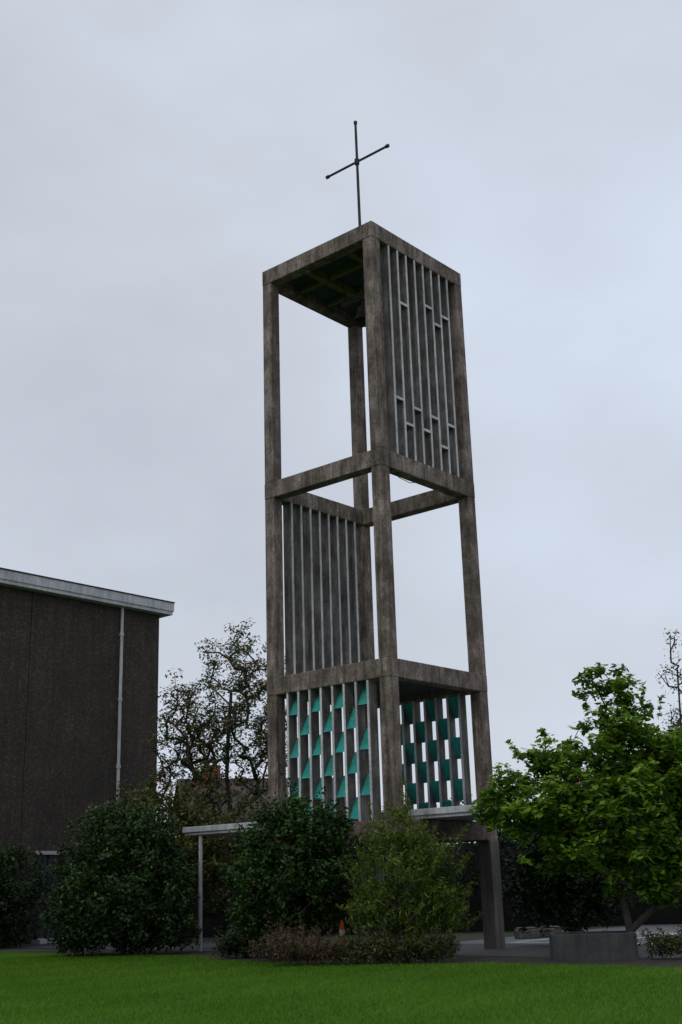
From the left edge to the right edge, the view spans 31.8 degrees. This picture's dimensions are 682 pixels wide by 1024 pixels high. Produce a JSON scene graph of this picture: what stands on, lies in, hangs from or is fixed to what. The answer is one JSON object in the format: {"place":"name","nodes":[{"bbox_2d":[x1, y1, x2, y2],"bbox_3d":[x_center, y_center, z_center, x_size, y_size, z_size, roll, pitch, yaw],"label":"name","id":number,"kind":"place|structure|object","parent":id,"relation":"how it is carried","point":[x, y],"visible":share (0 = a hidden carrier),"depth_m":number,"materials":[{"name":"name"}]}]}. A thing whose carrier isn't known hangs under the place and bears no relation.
{"place":"outdoors","nodes":[
{"label":"outdoors","id":0,"kind":"place"},
{"bbox_2d":[0,925,660,964],"bbox_3d":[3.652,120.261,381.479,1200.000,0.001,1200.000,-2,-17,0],"label":"ground","id":1,"kind":"structure","parent":0,"point":[466,936],"depth_m":37.59,"materials":[{"name":"grey concrete"}]},
{"bbox_2d":[0,843,53,947],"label":"laurel bush","id":2,"kind":"object","parent":1,"relation":"on","point":[15,900],"visible":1,"depth_m":38.53,"materials":[{"name":"green plant"}]},
{"bbox_2d":[0,585,158,945],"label":"walls","id":3,"kind":"structure","parent":1,"relation":"on","point":[59,674],"depth_m":43.60,"materials":[{"name":"brown brick"}]},
{"bbox_2d":[31,851,66,943],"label":"entrance door","id":4,"kind":"structure","parent":3,"relation":"attached to","point":[49,857],"depth_m":41.58,"materials":[{"name":"white paint"}]},
{"bbox_2d":[0,567,174,617],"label":"roof fascia","id":5,"kind":"structure","parent":3,"relation":"attached to","point":[161,608],"depth_m":44.96,"materials":[{"name":"white paint"}]},
{"bbox_2d":[113,607,123,910],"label":"downpipe","id":6,"kind":"object","parent":3,"relation":"attached to","point":[118,766],"visible":0.59,"depth_m":45.40,"materials":[{"name":"grey metal"}]},
{"bbox_2d":[95,766,267,943],"bbox_3d":[-4.419,10.671,37.531,6.637,5.484,3.178,-2,-17,0],"label":"hazel bush","id":7,"kind":"object","parent":1,"relation":"on","point":[212,850],"visible":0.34,"depth_m":37.57,"materials":[{"name":"green plant"}]},
{"bbox_2d":[138,617,297,933],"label":"rowan tree","id":8,"kind":"object","parent":1,"relation":"on","point":[229,720],"visible":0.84,"depth_m":40.88,"materials":[{"name":"green plant"}]},
{"bbox_2d":[215,773,366,961],"bbox_3d":[-1.023,8.084,27.417,3.092,4.218,2.909,12,-22,-37],"label":"berry shrub","id":9,"kind":"object","parent":1,"relation":"on","point":[311,855],"visible":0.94,"depth_m":27.03,"materials":[{"name":"green plant"}]},
{"bbox_2d":[127,794,537,938],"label":"hedge","id":10,"kind":"object","parent":1,"relation":"on","point":[214,923],"visible":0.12,"depth_m":40.03,"materials":[{"name":"green plant"}]},
{"bbox_2d":[26,949,681,967],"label":"planting bed","id":11,"kind":"object","parent":1,"relation":"on","point":[658,962],"visible":0.33,"depth_m":25.30,"materials":[{"name":"soil"}]},
{"bbox_2d":[38,789,201,956],"bbox_3d":[-5.845,9.655,32.155,4.220,4.312,3.804,-2,-17,0],"label":"holly bush","id":12,"kind":"object","parent":11,"relation":"on","point":[138,901],"visible":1,"depth_m":31.51,"materials":[{"name":"green plant"}]},
{"bbox_2d":[209,924,323,958],"bbox_3d":[-1.782,10.226,28.769,2.830,0.971,1.113,-2,-17,0],"label":"groundcover plant","id":13,"kind":"object","parent":11,"relation":"on","point":[230,945],"visible":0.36,"depth_m":28.56,"materials":[{"name":"green plant"}]},
{"bbox_2d":[549,930,638,960],"bbox_3d":[5.226,9.013,24.901,1.700,0.520,1.200,-3,-17,5],"label":"concrete planter","id":14,"kind":"object","parent":11,"relation":"on","point":[593,945],"visible":0.94,"depth_m":24.34,"materials":[{"name":"concrete"}]},
{"bbox_2d":[467,662,681,932],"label":"magnolia tree","id":15,"kind":"object","parent":14,"relation":"in","point":[615,791],"visible":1,"depth_m":25.30,"materials":[{"name":"green plant"}]},
{"bbox_2d":[631,924,681,958],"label":"groundcover plant","id":16,"kind":"object","parent":11,"relation":"on","point":[669,942],"visible":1,"depth_m":23.96,"materials":[{"name":"green plant"}]},
{"bbox_2d":[262,120,504,957],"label":"bell tower","id":17,"kind":"structure","parent":1,"relation":"on","point":[399,299],"depth_m":32.22,"materials":[{"name":"concrete"}]},
{"bbox_2d":[335,778,482,961],"bbox_3d":[1.456,7.711,25.983,3.134,3.935,2.324,-5,-18,11],"label":"light green shrub","id":18,"kind":"object","parent":1,"relation":"on","point":[375,900],"visible":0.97,"depth_m":25.68,"materials":[{"name":"green plant"}]},
{"bbox_2d":[514,927,539,938],"bbox_3d":[5.264,11.920,33.946,0.640,0.300,0.400,2,-18,-11],"label":"kerb stone","id":19,"kind":"object","parent":1,"relation":"on","point":[535,933],"visible":0.81,"depth_m":33.77,"materials":[{"name":"stone"}]},
{"bbox_2d":[501,819,681,935],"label":"rhododendron bush","id":20,"kind":"object","parent":1,"relation":"on","point":[580,895],"visible":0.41,"depth_m":30.60,"materials":[{"name":"green plant"}]},
{"bbox_2d":[531,825,681,926],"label":"hedge","id":21,"kind":"object","parent":1,"relation":"on","point":[669,914],"visible":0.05,"depth_m":40.77,"materials":[{"name":"green plant"}]},
{"bbox_2d":[657,628,681,833],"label":"birch tree","id":22,"kind":"object","parent":1,"relation":"on","point":[678,722],"visible":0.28,"depth_m":40.05,"materials":[{"name":"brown plant"}]},
{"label":"walls","id":23,"kind":"object","parent":1,"relation":"on","visible":0},
{"bbox_2d":[172,778,345,822],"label":"roof","id":24,"kind":"structure","parent":23,"relation":"on","point":[233,787],"depth_m":61.06,"materials":[{"name":"tile"}]},
{"bbox_2d":[203,758,219,782],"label":"chimney","id":25,"kind":"object","parent":24,"relation":"on","point":[218,769],"visible":0.09,"depth_m":61.89,"materials":[{"name":"brick"}]},
{"bbox_2d":[0,952,681,1023],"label":"lawn","id":26,"kind":"structure","parent":0,"point":[5,955],"depth_m":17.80,"materials":[{"name":"green plant"}]},
{"bbox_2d":[0,941,681,958],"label":"asphalt path","id":27,"kind":"structure","parent":0,"point":[531,950],"depth_m":29.03,"materials":[{"name":"grey asphalt"}]},
{"bbox_2d":[338,920,344,943],"bbox_3d":[0.029,10.824,30.671,0.400,0.750,0.390,-2,-17,0],"label":"traffic cone","id":28,"kind":"object","parent":27,"relation":"on","point":[341,928],"visible":0.24,"depth_m":30.66,"materials":[{"name":"orange plastic"}]},
{"bbox_2d":[182,802,516,950],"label":"covered walkway","id":29,"kind":"structure","parent":27,"relation":"on","point":[456,813],"depth_m":32.30,"materials":[{"name":"white paint"}]},
{"bbox_2d":[0,0,681,847],"label":"sky","id":30,"kind":"structure","parent":0,"point":[158,158],"materials":[{"name":"grey"}]},
{"bbox_2d":[173,955,569,964],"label":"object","id":31,"kind":"structure","parent":0,"point":[259,959],"depth_m":26.21,"materials":[{"name":"grey concrete"}]},
{"bbox_2d":[245,920,414,965],"bbox_3d":[-0.166,9.093,25.301,3.757,0.981,1.351,-2,-17,0],"label":"heather clump","id":32,"kind":"object","parent":31,"relation":"on","point":[293,950],"visible":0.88,"depth_m":25.09,"materials":[{"name":"brown plant"}]},
{"bbox_2d":[328,922,461,964],"bbox_3d":[1.131,8.999,24.959,2.816,0.883,0.942,-2,-17,0],"label":"groundcover plant","id":33,"kind":"object","parent":31,"relation":"on","point":[430,948],"visible":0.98,"depth_m":24.81,"materials":[{"name":"green plant"}]},
{"bbox_2d":[460,924,681,944],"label":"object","id":34,"kind":"structure","parent":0,"point":[666,928],"depth_m":35.08,"materials":[{"name":"concrete"}]},
{"bbox_2d":[538,926,561,937],"bbox_3d":[5.967,11.987,34.232,0.640,0.300,0.400,-3,-17,5],"label":"kerb stone","id":35,"kind":"object","parent":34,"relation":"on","point":[554,929],"visible":0.66,"depth_m":34.05,"materials":[{"name":"stone"}]},
{"bbox_2d":[508,934,672,943],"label":"parking bay markings","id":36,"kind":"object","parent":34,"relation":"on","point":[548,942],"visible":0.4,"depth_m":31.77,"materials":[{"name":"paint"}]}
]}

